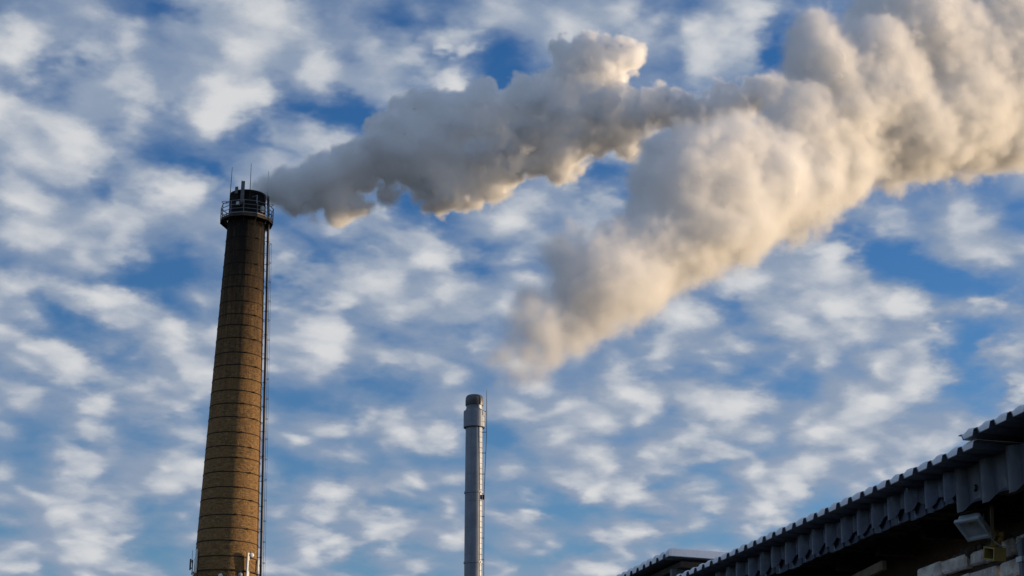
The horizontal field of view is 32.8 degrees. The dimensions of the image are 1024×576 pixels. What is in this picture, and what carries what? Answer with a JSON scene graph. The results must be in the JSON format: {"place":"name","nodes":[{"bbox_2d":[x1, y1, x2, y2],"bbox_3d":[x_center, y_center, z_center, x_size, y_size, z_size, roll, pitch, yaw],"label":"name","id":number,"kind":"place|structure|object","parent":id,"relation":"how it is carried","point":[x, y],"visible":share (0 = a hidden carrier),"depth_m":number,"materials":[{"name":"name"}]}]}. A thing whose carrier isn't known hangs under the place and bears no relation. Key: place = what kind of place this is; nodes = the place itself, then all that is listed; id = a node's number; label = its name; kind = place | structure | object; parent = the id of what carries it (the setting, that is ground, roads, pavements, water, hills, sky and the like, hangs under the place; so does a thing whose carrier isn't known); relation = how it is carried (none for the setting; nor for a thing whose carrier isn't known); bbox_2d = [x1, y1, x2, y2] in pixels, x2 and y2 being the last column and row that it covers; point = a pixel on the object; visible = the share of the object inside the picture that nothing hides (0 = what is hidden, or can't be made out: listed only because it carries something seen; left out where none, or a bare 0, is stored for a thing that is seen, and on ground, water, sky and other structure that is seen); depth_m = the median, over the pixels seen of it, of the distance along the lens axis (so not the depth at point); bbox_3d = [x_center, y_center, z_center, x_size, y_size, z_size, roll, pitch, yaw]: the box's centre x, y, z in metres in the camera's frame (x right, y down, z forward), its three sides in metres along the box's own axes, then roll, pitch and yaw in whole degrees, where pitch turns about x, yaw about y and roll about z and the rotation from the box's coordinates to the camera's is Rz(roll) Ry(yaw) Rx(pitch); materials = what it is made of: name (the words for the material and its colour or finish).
{"place":"outdoors","nodes":[
{"label":"outdoors","id":0,"kind":"place"},
{"bbox_2d":[191,173,273,575],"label":"brick chimney","id":1,"kind":"object","parent":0,"point":[228,534],"visible":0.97,"depth_m":130.54,"materials":[{"name":"brick"}]},
{"bbox_2d":[189,551,192,571],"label":"panel antenna","id":2,"kind":"object","parent":1,"relation":"attached to","point":[190,568],"visible":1,"depth_m":127.62,"materials":[{"name":"metal"}]},
{"bbox_2d":[194,549,198,575],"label":"panel antenna","id":3,"kind":"object","parent":1,"relation":"attached to","point":[196,556],"visible":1,"depth_m":125.95,"materials":[{"name":"white plastic"}]},
{"bbox_2d":[240,181,244,206],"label":"panel antenna","id":4,"kind":"object","parent":1,"relation":"attached to","point":[242,190],"visible":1,"depth_m":135.60,"materials":[{"name":"metal"}]},
{"bbox_2d":[245,553,249,575],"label":"panel antenna","id":5,"kind":"object","parent":1,"relation":"attached to","point":[247,565],"visible":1,"depth_m":126.40,"materials":[{"name":"white plastic"}]},
{"bbox_2d":[255,560,258,574],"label":"panel antenna","id":6,"kind":"object","parent":1,"relation":"attached to","point":[257,563],"visible":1,"depth_m":126.59,"materials":[{"name":"white plastic"}]},
{"bbox_2d":[260,206,264,213],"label":"obstruction light","id":7,"kind":"object","parent":1,"relation":"on","point":[262,208],"visible":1,"depth_m":135.42,"materials":[{"name":"metal"}]},
{"bbox_2d":[463,391,486,575],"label":"metal stack","id":8,"kind":"object","parent":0,"point":[474,420],"visible":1,"depth_m":96.99,"materials":[{"name":"silver metal"}]},
{"bbox_2d":[0,0,1023,575],"label":"sky","id":9,"kind":"structure","parent":0,"point":[764,388],"materials":[{"name":"blue"}]},
{"bbox_2d":[273,35,780,222],"bbox_3d":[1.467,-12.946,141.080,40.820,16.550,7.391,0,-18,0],"label":"steam plume","id":10,"kind":"object","parent":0,"point":[475,147],"visible":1,"depth_m":139.49,"materials":[{"name":"white"}]},
{"bbox_2d":[617,548,726,575],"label":"roof","id":11,"kind":"structure","parent":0,"point":[672,562],"depth_m":14.89,"materials":[{"name":"grey metal"}]},
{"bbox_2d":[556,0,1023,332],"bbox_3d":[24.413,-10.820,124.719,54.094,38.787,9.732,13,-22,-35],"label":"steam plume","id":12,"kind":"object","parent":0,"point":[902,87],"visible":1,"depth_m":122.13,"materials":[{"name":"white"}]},
{"bbox_2d":[677,439,1023,575],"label":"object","id":13,"kind":"structure","parent":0,"point":[902,524],"depth_m":11.53,"materials":[{"name":"black metal"}]},
{"bbox_2d":[954,500,992,541],"bbox_3d":[2.755,1.316,10.311,0.200,0.313,0.171,-20,-59,39],"label":"floodlight","id":14,"kind":"object","parent":13,"relation":"attached to","point":[970,527],"visible":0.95,"depth_m":10.22,"materials":[{"name":"white metal"}]},
{"bbox_2d":[983,513,1023,547],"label":"cable","id":15,"kind":"object","parent":14,"relation":"hanging from","point":[997,543],"visible":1,"depth_m":9.99,"materials":[{"name":"black rubber"}]},
{"bbox_2d":[954,405,1023,512],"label":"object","id":16,"kind":"structure","parent":13,"relation":"on","point":[987,479],"depth_m":9.80,"materials":[{"name":"grey metal"}]},
{"bbox_2d":[990,506,993,534],"bbox_3d":[2.803,1.358,10.169,0.017,0.173,0.044,4,-18,-13],"label":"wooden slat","id":17,"kind":"object","parent":13,"relation":"attached to","point":[991,520],"visible":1,"depth_m":10.16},
{"bbox_2d":[983,546,1006,560],"bbox_3d":[2.836,1.561,10.226,0.085,0.078,0.105,5,-5,-21],"label":"yellow box","id":18,"kind":"object","parent":13,"relation":"attached to","point":[990,553],"visible":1,"depth_m":10.19,"materials":[{"name":"plastic"}]},
{"bbox_2d":[987,529,1004,546],"bbox_3d":[2.865,1.486,10.286,0.083,0.143,0.228,4,-18,-11],"label":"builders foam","id":19,"kind":"object","parent":13,"relation":"on","point":[998,537],"visible":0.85,"depth_m":10.25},
{"bbox_2d":[1016,538,1023,575],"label":"downpipe","id":20,"kind":"object","parent":13,"relation":"attached to","point":[1020,557],"visible":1,"depth_m":9.84,"materials":[{"name":"metal"}]}
]}

